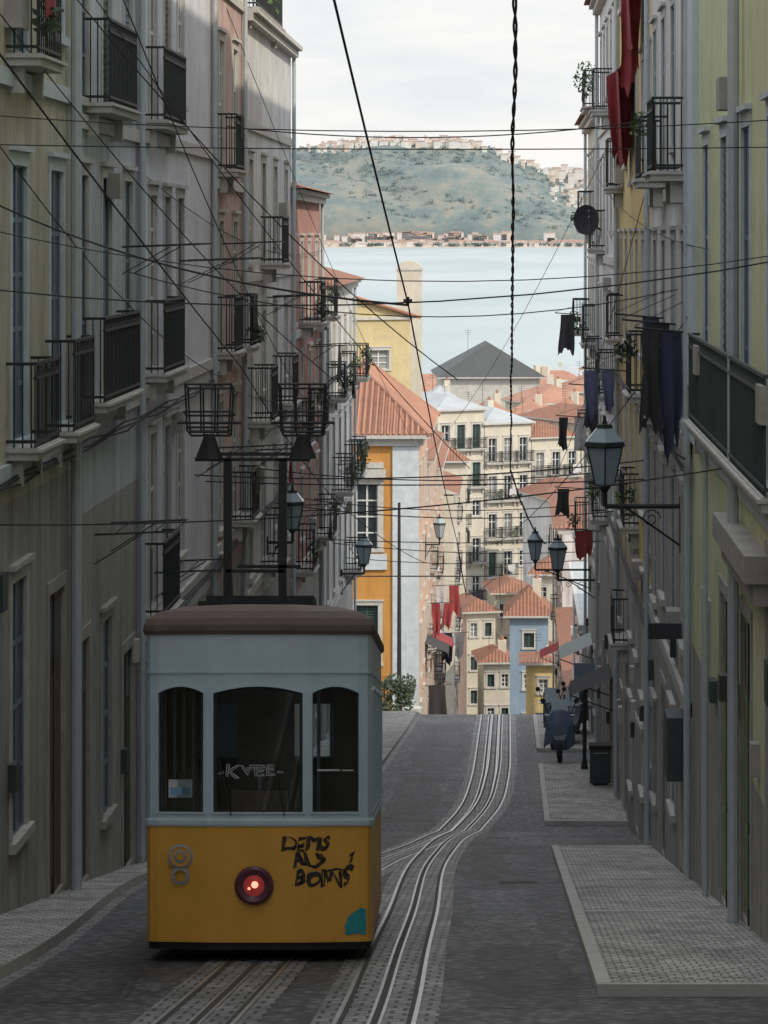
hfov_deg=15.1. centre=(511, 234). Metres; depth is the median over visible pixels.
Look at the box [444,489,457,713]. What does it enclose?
walls
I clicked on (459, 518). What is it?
overhead wire
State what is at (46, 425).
railings
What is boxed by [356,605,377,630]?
shutters
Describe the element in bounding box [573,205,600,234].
satellite dish
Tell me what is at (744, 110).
stone trim
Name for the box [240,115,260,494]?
cloth
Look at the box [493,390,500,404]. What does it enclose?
chimney
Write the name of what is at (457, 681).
balconies
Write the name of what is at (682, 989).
kerb
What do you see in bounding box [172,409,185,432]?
air units
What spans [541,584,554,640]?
stone trim
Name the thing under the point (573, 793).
pavement
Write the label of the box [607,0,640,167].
cloth
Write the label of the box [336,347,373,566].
plants
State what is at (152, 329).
window glass
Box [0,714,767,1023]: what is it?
road
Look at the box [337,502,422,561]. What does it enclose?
overhead wire
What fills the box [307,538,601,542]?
overhead wire
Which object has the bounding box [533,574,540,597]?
chimney
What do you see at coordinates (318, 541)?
plants
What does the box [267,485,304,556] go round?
street lamp
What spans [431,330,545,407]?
warehouse
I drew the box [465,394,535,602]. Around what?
white tenement
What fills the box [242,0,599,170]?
sky
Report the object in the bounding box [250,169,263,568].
shutters
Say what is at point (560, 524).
roof
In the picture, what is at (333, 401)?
balconies
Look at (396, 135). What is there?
windows
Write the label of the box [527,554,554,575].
roof
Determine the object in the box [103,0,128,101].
shutters
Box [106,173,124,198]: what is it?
air units
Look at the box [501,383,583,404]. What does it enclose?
roof
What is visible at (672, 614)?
air units
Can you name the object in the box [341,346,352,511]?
air units
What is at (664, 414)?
laundry rack
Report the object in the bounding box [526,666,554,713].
walls
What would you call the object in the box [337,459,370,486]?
laundry rack
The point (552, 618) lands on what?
balconies
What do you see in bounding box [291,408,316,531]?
air units
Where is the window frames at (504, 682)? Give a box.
[487,674,507,713]
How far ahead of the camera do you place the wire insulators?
20.59 m
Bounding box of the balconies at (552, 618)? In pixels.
[548,550,560,625]
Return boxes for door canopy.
[712,512,767,605]
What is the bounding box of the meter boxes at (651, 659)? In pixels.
[648,639,682,679]
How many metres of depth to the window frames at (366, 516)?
130.16 m
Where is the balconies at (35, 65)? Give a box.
[5,53,99,486]
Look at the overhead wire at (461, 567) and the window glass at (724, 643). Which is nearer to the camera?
the window glass at (724, 643)
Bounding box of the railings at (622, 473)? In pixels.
[605,138,638,642]
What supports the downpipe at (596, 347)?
attached to the walls at (606, 570)
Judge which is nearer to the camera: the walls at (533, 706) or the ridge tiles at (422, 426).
the ridge tiles at (422, 426)
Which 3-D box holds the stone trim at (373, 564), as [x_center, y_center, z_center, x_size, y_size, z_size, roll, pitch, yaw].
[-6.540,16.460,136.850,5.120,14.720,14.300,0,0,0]
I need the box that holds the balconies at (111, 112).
[84,102,145,422]
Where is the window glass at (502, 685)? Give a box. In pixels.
[488,674,506,713]
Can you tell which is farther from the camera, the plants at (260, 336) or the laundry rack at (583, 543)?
the laundry rack at (583, 543)
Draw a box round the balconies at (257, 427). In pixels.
[248,6,301,583]
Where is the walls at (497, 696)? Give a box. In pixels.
[478,664,509,713]
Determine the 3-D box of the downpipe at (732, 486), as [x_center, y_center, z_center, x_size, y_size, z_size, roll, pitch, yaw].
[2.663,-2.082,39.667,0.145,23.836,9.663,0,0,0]
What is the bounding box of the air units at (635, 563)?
[615,167,642,580]
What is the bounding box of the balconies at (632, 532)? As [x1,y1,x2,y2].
[602,187,638,662]
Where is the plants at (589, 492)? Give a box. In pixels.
[585,479,598,499]
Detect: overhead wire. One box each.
[0,13,333,379]
[0,53,241,367]
[0,115,767,131]
[0,144,767,149]
[0,146,226,379]
[0,205,408,305]
[0,232,767,281]
[0,261,767,305]
[0,468,720,525]
[77,0,457,379]
[96,0,469,468]
[123,0,304,400]
[125,271,677,316]
[146,176,321,254]
[194,460,643,478]
[205,479,643,485]
[207,379,350,405]
[226,8,415,445]
[227,122,631,137]
[241,368,336,501]
[254,467,627,480]
[275,503,613,518]
[304,498,600,510]
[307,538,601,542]
[333,0,407,301]
[334,543,573,553]
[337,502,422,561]
[347,557,582,563]
[408,306,457,543]
[426,138,610,454]
[457,544,466,594]
[496,317,687,543]
[509,0,517,469]
[509,0,517,470]
[510,471,545,543]
[511,470,544,543]
[550,197,643,485]
[589,164,707,249]
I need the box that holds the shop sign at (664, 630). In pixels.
[648,623,680,638]
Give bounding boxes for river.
[320,248,587,373]
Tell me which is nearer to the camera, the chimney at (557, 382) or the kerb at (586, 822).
the kerb at (586, 822)
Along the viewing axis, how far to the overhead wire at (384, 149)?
26.19 m
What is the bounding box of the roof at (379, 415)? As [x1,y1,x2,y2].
[353,362,438,438]
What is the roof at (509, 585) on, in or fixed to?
on the cornice
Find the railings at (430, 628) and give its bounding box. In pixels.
[428,547,442,696]
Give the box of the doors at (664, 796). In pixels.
[663,729,664,852]
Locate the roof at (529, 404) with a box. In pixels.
[509,398,548,414]
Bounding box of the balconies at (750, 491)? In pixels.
[683,419,767,512]
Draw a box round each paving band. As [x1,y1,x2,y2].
[572,877,685,877]
[585,910,726,910]
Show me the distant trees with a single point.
(330, 155)
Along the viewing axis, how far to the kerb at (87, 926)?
35.37 m
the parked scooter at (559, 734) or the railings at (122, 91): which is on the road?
the parked scooter at (559, 734)
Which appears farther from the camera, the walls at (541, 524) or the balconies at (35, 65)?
the walls at (541, 524)
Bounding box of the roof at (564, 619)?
[555,607,575,688]
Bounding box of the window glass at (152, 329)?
[151,0,179,601]
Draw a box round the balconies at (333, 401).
[329,376,370,584]
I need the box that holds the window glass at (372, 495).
[357,486,376,546]
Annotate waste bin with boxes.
[588,742,611,784]
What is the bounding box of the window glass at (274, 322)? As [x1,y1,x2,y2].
[274,168,274,504]
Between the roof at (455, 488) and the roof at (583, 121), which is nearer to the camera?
the roof at (583, 121)
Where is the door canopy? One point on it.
(742, 550)
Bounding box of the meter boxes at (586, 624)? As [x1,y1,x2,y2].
[585,617,598,689]
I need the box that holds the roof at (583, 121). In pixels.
[574,107,599,133]
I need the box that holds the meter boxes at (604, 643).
[597,634,609,723]
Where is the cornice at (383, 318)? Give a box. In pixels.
[353,317,412,319]
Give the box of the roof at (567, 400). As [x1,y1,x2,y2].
[559,396,582,404]
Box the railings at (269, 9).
[248,0,298,564]
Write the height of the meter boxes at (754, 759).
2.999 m
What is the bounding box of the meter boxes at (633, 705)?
[617,665,643,736]
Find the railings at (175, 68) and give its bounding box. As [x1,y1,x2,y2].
[146,46,186,615]
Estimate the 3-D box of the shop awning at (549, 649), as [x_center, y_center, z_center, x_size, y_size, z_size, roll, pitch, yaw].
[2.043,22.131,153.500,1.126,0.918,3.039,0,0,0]
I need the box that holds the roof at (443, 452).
[437,440,449,469]
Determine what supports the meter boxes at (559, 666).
attached to the walls at (567, 596)
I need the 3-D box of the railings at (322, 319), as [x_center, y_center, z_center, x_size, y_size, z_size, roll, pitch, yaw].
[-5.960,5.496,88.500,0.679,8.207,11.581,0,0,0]
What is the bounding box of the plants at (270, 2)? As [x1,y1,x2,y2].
[252,0,280,13]
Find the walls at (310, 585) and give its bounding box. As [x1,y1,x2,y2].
[291,200,319,755]
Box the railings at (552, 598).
[549,525,558,616]
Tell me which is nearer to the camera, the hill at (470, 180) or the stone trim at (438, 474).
the stone trim at (438, 474)
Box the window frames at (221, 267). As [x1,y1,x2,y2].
[220,41,235,526]
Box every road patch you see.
[0,958,182,1002]
[407,723,473,766]
[465,944,584,1008]
[490,832,546,843]
[517,718,536,761]
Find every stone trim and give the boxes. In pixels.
[0,0,70,896]
[82,0,139,882]
[146,0,212,641]
[218,0,243,555]
[242,120,292,595]
[291,233,320,721]
[325,309,353,738]
[353,439,427,713]
[369,346,391,370]
[428,458,437,713]
[437,468,444,685]
[454,497,458,713]
[468,619,493,705]
[485,670,509,713]
[497,601,509,649]
[521,623,548,713]
[536,675,550,694]
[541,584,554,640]
[554,531,561,698]
[576,650,587,720]
[586,144,599,741]
[598,0,613,788]
[617,0,650,844]
[648,0,691,867]
[689,89,767,934]
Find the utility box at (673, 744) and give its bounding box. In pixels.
[664,709,682,781]
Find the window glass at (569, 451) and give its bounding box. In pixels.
[536,451,573,474]
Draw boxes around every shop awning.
[425,635,449,661]
[431,629,453,653]
[436,630,455,651]
[540,642,560,665]
[558,632,591,664]
[569,664,612,710]
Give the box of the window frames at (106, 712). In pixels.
[82,0,129,813]
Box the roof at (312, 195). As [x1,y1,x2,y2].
[291,182,331,203]
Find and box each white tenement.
[422,383,488,601]
[435,427,471,593]
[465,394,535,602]
[512,406,582,482]
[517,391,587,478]
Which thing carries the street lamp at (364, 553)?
attached to the walls at (345, 600)
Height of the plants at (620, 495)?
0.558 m
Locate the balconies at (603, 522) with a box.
[582,109,613,535]
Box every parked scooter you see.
[535,687,566,727]
[540,698,578,762]
[556,689,588,741]
[561,681,588,733]
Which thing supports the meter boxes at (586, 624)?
attached to the walls at (591, 600)
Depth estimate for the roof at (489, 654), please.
206.55 m
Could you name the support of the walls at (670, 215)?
on the ground
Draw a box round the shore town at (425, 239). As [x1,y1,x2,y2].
[320,231,587,247]
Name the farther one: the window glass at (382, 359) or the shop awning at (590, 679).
the window glass at (382, 359)
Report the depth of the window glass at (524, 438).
253.62 m
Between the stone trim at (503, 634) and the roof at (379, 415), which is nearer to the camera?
the roof at (379, 415)
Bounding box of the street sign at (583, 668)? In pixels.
[574,662,594,768]
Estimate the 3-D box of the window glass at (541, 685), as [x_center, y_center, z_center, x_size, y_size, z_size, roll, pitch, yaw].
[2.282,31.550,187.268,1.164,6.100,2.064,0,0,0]
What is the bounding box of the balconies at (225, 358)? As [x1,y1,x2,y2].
[218,169,262,541]
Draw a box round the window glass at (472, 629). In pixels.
[471,623,475,635]
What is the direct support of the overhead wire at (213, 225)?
attached to the walls at (270, 67)
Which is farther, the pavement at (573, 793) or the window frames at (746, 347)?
the pavement at (573, 793)
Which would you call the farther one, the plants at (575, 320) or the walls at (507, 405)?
the walls at (507, 405)
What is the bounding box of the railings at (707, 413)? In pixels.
[688,333,767,497]
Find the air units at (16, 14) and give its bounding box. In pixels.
[4,0,28,30]
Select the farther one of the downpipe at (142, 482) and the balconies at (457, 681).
the balconies at (457, 681)
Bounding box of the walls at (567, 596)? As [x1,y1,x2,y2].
[555,530,587,693]
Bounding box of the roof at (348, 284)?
[320,266,364,294]
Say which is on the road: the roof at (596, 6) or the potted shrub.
the potted shrub
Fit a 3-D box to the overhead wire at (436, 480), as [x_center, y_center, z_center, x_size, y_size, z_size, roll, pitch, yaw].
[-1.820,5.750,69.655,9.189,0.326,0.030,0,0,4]
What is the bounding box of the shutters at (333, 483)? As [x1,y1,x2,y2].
[333,424,333,584]
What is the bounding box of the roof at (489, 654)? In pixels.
[471,644,509,664]
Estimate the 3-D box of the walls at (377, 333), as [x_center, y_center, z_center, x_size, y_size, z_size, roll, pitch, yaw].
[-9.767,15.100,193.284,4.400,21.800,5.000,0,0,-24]
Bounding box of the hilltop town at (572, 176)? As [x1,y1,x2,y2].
[307,134,587,207]
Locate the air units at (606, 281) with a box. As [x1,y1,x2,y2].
[603,277,610,291]
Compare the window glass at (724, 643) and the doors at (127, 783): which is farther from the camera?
the doors at (127, 783)
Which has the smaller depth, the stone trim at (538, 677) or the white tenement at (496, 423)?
the stone trim at (538, 677)
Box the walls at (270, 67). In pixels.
[242,20,290,595]
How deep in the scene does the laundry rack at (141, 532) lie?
44.89 m
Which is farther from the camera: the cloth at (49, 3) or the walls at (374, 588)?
the walls at (374, 588)
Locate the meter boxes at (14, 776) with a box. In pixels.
[0,572,19,791]
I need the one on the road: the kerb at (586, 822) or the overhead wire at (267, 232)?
the kerb at (586, 822)
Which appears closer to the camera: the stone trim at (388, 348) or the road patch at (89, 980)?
the road patch at (89, 980)
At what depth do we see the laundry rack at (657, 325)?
48.51 m
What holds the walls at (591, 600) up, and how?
on the ground
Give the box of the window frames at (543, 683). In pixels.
[539,679,547,692]
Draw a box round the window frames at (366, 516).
[356,486,377,548]
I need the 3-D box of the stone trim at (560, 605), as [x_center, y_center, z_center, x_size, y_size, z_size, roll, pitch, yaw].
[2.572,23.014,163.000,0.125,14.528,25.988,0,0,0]
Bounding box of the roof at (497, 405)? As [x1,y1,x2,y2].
[478,399,508,411]
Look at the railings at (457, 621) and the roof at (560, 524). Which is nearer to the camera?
the roof at (560, 524)
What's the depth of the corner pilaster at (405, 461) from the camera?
129.90 m
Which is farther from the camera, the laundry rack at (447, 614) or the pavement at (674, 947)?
the laundry rack at (447, 614)
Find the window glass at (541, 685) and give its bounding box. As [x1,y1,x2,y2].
[539,679,546,691]
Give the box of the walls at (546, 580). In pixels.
[534,576,554,642]
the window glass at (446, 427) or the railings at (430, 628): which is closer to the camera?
the railings at (430, 628)
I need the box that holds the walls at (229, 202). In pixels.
[211,0,241,595]
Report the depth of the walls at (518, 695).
196.00 m
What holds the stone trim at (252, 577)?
attached to the walls at (270, 67)
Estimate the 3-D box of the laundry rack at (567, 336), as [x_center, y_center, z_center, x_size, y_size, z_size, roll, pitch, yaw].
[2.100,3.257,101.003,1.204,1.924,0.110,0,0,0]
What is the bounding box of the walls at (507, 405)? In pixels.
[505,401,549,410]
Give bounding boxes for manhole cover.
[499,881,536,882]
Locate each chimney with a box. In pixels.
[444,377,449,390]
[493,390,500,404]
[497,636,505,651]
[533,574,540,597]
[535,391,541,405]
[554,376,561,387]
[571,388,578,404]
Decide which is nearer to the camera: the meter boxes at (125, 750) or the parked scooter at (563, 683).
the meter boxes at (125, 750)
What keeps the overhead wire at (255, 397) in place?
attached to the walls at (270, 67)
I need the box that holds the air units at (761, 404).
[693,77,767,424]
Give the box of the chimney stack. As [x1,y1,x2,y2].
[396,261,422,397]
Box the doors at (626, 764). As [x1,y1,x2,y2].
[626,727,626,804]
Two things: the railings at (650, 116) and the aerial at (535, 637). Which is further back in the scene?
the aerial at (535, 637)
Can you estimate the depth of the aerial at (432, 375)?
302.89 m
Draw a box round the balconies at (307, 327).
[291,315,339,587]
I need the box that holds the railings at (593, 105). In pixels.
[584,68,612,518]
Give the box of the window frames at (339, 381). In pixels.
[333,322,339,575]
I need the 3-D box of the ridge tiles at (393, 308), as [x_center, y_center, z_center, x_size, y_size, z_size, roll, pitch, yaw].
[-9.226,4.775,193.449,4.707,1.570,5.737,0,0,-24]
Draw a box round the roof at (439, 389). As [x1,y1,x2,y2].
[428,385,456,396]
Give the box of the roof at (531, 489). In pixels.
[518,477,569,500]
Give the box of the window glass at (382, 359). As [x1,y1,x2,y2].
[369,350,386,367]
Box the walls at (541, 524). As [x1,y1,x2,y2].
[523,494,554,586]
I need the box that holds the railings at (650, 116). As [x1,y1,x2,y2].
[625,96,682,393]
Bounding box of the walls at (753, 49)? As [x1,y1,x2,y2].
[693,0,767,943]
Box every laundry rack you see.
[94,519,187,563]
[122,243,212,274]
[154,557,232,598]
[180,257,265,284]
[197,445,265,499]
[222,241,284,264]
[255,444,293,482]
[267,293,318,314]
[301,503,343,540]
[311,343,350,381]
[329,364,363,398]
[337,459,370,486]
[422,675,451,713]
[428,593,453,636]
[434,577,461,617]
[440,625,467,665]
[555,301,589,355]
[555,475,589,518]
[556,406,587,454]
[566,519,600,559]
[569,371,601,432]
[582,352,625,423]
[614,291,663,330]
[622,294,675,433]
[634,302,682,467]
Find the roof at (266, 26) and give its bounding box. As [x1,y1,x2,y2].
[242,7,302,57]
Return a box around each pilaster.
[393,439,418,710]
[687,0,698,385]
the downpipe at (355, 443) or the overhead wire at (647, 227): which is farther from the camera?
the downpipe at (355, 443)
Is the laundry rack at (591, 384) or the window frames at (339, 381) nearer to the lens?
the laundry rack at (591, 384)
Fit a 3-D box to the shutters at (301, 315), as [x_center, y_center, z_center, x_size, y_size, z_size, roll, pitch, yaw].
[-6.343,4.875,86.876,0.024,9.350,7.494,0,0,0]
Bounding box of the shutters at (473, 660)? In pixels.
[471,623,490,702]
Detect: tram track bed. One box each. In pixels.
[131,714,486,1023]
[310,714,516,1023]
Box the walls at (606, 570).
[600,0,619,797]
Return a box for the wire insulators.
[403,297,411,304]
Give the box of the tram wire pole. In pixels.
[356,502,490,710]
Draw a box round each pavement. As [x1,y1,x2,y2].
[0,711,419,979]
[537,715,594,747]
[543,763,627,819]
[559,845,767,982]
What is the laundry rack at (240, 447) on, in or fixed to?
attached to the walls at (162, 165)
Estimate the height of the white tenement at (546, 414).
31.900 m
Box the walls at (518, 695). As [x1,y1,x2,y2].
[510,618,547,713]
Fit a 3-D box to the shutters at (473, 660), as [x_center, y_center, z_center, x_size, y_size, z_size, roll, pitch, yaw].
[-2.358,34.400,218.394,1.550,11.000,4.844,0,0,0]
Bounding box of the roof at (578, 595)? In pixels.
[568,562,587,633]
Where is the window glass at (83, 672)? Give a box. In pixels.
[82,0,128,807]
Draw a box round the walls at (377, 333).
[353,301,409,388]
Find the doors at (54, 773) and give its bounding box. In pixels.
[50,589,59,894]
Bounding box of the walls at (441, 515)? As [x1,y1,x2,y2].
[437,465,443,683]
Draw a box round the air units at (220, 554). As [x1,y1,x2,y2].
[218,551,222,572]
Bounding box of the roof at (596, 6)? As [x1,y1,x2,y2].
[584,0,605,14]
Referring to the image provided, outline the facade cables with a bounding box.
[0,365,685,624]
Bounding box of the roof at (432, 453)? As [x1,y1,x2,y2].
[427,430,443,462]
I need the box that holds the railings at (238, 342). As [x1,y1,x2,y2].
[218,113,259,518]
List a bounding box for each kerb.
[0,714,420,987]
[533,715,540,750]
[537,748,589,751]
[538,763,549,823]
[545,820,627,825]
[551,845,610,994]
[597,983,767,996]
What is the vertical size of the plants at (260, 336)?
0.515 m
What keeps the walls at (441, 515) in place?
on the ground
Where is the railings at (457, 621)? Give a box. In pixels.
[454,504,462,679]
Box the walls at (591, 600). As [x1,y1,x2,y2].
[588,119,599,741]
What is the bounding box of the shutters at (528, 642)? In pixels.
[524,633,533,646]
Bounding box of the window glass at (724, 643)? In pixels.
[723,130,749,688]
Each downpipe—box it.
[71,0,81,889]
[139,0,145,860]
[212,0,217,595]
[243,0,247,595]
[292,57,295,755]
[321,204,323,738]
[354,287,355,610]
[552,527,553,687]
[561,669,562,698]
[573,597,574,679]
[584,134,586,662]
[595,15,597,741]
[614,0,617,796]
[644,0,649,843]
[683,0,738,922]
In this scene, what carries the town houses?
on the ground
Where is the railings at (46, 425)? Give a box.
[6,0,94,447]
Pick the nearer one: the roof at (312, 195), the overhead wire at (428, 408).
the overhead wire at (428, 408)
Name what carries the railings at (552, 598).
attached to the walls at (567, 596)
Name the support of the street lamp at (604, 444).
attached to the walls at (670, 215)
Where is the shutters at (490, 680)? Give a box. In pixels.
[487,674,507,713]
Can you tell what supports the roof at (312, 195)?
on the walls at (310, 585)
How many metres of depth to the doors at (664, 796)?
52.85 m
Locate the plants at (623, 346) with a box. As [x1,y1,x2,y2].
[614,111,646,365]
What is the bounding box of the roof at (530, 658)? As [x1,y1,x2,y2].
[519,651,554,664]
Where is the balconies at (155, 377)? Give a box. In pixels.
[146,119,190,643]
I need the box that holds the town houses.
[422,361,587,391]
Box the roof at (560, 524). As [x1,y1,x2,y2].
[547,478,587,534]
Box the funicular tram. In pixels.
[143,383,383,952]
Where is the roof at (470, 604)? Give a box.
[459,593,502,613]
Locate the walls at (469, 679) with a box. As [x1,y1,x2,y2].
[458,613,494,713]
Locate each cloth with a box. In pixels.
[45,0,55,19]
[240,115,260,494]
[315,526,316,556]
[345,362,353,472]
[572,72,582,327]
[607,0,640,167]
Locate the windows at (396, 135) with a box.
[316,135,583,205]
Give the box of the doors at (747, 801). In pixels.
[708,596,749,925]
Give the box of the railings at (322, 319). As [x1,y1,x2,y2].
[291,278,337,570]
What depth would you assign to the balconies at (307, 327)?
86.13 m
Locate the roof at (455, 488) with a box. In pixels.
[444,471,462,496]
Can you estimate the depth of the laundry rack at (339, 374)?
88.44 m
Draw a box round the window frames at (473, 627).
[471,623,476,635]
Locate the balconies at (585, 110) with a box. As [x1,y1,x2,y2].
[572,106,598,540]
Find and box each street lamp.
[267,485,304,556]
[341,533,372,594]
[425,514,445,559]
[527,527,590,591]
[548,534,594,598]
[584,415,680,552]
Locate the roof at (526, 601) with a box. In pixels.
[503,584,554,617]
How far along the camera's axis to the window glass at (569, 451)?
256.11 m
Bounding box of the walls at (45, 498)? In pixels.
[0,0,70,913]
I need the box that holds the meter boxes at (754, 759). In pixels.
[708,659,767,777]
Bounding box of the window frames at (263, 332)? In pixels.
[250,160,285,556]
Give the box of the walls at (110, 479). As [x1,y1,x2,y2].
[82,0,137,881]
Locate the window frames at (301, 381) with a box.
[301,356,301,413]
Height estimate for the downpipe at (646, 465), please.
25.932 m
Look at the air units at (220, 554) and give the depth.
61.68 m
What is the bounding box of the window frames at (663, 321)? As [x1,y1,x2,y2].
[655,6,673,803]
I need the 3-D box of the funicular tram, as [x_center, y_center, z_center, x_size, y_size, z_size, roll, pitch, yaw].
[-2.801,5.256,34.582,2.462,7.293,8.346,0,0,-2]
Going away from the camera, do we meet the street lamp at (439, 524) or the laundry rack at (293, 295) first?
the laundry rack at (293, 295)
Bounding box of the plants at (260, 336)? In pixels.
[244,323,266,342]
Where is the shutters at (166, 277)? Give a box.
[165,0,180,539]
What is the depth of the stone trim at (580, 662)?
116.31 m
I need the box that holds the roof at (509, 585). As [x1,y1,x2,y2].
[482,575,526,594]
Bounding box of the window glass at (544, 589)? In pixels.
[541,587,545,597]
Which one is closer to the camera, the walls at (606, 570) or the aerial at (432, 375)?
the walls at (606, 570)
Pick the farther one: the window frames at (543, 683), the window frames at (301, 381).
the window frames at (543, 683)
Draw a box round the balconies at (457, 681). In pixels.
[454,519,462,686]
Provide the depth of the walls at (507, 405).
295.20 m
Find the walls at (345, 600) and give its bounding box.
[320,288,352,739]
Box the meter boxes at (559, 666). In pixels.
[555,660,560,694]
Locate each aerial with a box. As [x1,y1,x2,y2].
[429,373,435,389]
[531,634,540,640]
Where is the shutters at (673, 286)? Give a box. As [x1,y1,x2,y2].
[673,244,673,329]
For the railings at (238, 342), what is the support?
on the balconies at (225, 358)
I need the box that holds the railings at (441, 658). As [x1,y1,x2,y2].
[438,553,445,685]
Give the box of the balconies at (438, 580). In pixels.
[437,570,446,685]
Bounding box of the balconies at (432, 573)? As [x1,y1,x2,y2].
[428,566,443,680]
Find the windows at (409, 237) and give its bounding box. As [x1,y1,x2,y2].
[320,233,574,245]
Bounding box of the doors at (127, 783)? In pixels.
[82,639,129,878]
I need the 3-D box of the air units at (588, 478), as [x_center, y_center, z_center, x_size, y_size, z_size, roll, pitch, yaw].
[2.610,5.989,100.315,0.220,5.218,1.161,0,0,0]
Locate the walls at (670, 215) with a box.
[651,0,692,879]
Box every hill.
[291,141,583,241]
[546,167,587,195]
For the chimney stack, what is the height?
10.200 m
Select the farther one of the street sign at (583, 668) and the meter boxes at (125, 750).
the street sign at (583, 668)
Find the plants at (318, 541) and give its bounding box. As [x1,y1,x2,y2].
[300,287,340,558]
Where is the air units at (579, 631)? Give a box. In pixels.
[574,603,583,636]
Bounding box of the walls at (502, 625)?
[488,593,513,648]
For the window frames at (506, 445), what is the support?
in the white tenement at (496, 423)
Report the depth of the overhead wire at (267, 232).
48.85 m
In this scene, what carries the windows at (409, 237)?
in the shore town at (425, 239)
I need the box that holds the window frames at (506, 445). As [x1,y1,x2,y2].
[489,437,526,574]
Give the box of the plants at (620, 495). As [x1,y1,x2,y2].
[614,484,636,503]
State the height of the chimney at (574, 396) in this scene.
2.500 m
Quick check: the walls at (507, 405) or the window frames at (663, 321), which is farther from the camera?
the walls at (507, 405)
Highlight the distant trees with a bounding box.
[296,139,571,229]
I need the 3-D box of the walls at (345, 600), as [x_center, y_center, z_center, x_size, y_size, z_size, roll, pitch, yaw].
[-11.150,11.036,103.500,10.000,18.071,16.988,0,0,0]
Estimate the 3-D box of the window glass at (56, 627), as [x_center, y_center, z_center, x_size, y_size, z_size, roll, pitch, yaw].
[-6.448,0.931,37.650,0.006,13.663,7.392,0,0,0]
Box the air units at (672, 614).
[665,607,679,622]
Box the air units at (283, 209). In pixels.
[260,203,288,484]
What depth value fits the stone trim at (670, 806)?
51.61 m
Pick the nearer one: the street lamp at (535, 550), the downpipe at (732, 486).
the downpipe at (732, 486)
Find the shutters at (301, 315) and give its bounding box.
[301,247,301,533]
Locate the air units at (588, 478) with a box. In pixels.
[584,332,590,484]
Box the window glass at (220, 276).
[220,43,234,524]
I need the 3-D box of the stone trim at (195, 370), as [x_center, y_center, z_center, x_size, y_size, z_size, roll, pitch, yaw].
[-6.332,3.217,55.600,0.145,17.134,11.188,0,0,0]
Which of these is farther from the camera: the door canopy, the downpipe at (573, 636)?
the downpipe at (573, 636)
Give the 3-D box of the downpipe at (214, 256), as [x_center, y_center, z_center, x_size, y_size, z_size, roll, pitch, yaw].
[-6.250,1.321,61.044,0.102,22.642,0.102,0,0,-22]
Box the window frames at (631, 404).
[631,83,631,781]
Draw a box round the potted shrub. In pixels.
[381,673,422,713]
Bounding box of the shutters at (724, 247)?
[723,137,725,351]
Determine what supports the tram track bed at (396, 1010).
on the road
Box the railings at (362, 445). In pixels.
[326,343,368,570]
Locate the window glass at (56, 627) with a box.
[13,31,59,831]
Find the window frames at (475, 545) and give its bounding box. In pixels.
[443,425,479,591]
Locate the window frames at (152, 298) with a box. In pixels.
[150,0,180,604]
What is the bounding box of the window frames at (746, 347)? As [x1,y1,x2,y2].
[705,127,748,364]
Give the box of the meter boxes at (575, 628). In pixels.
[574,624,583,662]
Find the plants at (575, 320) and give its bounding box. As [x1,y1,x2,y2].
[567,61,599,527]
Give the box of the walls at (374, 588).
[353,439,426,713]
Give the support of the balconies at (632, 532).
attached to the walls at (632, 200)
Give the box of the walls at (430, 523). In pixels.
[427,457,436,713]
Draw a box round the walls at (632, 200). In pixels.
[620,0,650,844]
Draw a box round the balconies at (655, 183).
[622,171,682,443]
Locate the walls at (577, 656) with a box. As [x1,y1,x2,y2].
[576,615,587,662]
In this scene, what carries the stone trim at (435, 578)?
attached to the walls at (430, 523)
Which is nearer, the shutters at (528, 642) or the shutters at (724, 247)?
the shutters at (724, 247)
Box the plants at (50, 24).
[30,0,63,39]
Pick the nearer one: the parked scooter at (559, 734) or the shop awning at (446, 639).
the parked scooter at (559, 734)
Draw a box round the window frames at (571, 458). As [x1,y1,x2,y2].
[536,451,574,475]
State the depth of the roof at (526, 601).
196.26 m
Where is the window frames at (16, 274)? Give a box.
[13,31,59,835]
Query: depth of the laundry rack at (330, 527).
84.68 m
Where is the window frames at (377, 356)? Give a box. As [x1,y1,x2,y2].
[369,350,387,368]
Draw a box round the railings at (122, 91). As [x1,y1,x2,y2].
[82,18,140,402]
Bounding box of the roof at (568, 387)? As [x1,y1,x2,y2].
[562,375,583,392]
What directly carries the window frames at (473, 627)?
attached to the stone trim at (471, 655)
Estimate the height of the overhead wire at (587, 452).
8.415 m
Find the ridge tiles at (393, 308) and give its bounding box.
[356,296,421,318]
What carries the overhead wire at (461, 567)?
attached to the overhead wire at (428, 408)
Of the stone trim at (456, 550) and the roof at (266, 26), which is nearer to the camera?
the roof at (266, 26)
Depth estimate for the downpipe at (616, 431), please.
74.80 m
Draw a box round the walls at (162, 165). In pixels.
[138,0,210,862]
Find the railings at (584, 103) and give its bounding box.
[573,70,599,536]
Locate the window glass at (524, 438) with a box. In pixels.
[489,437,525,573]
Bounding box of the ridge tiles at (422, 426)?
[356,359,440,436]
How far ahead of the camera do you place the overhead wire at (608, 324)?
66.88 m
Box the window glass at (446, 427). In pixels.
[442,425,478,595]
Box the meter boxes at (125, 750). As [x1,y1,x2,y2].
[121,638,139,773]

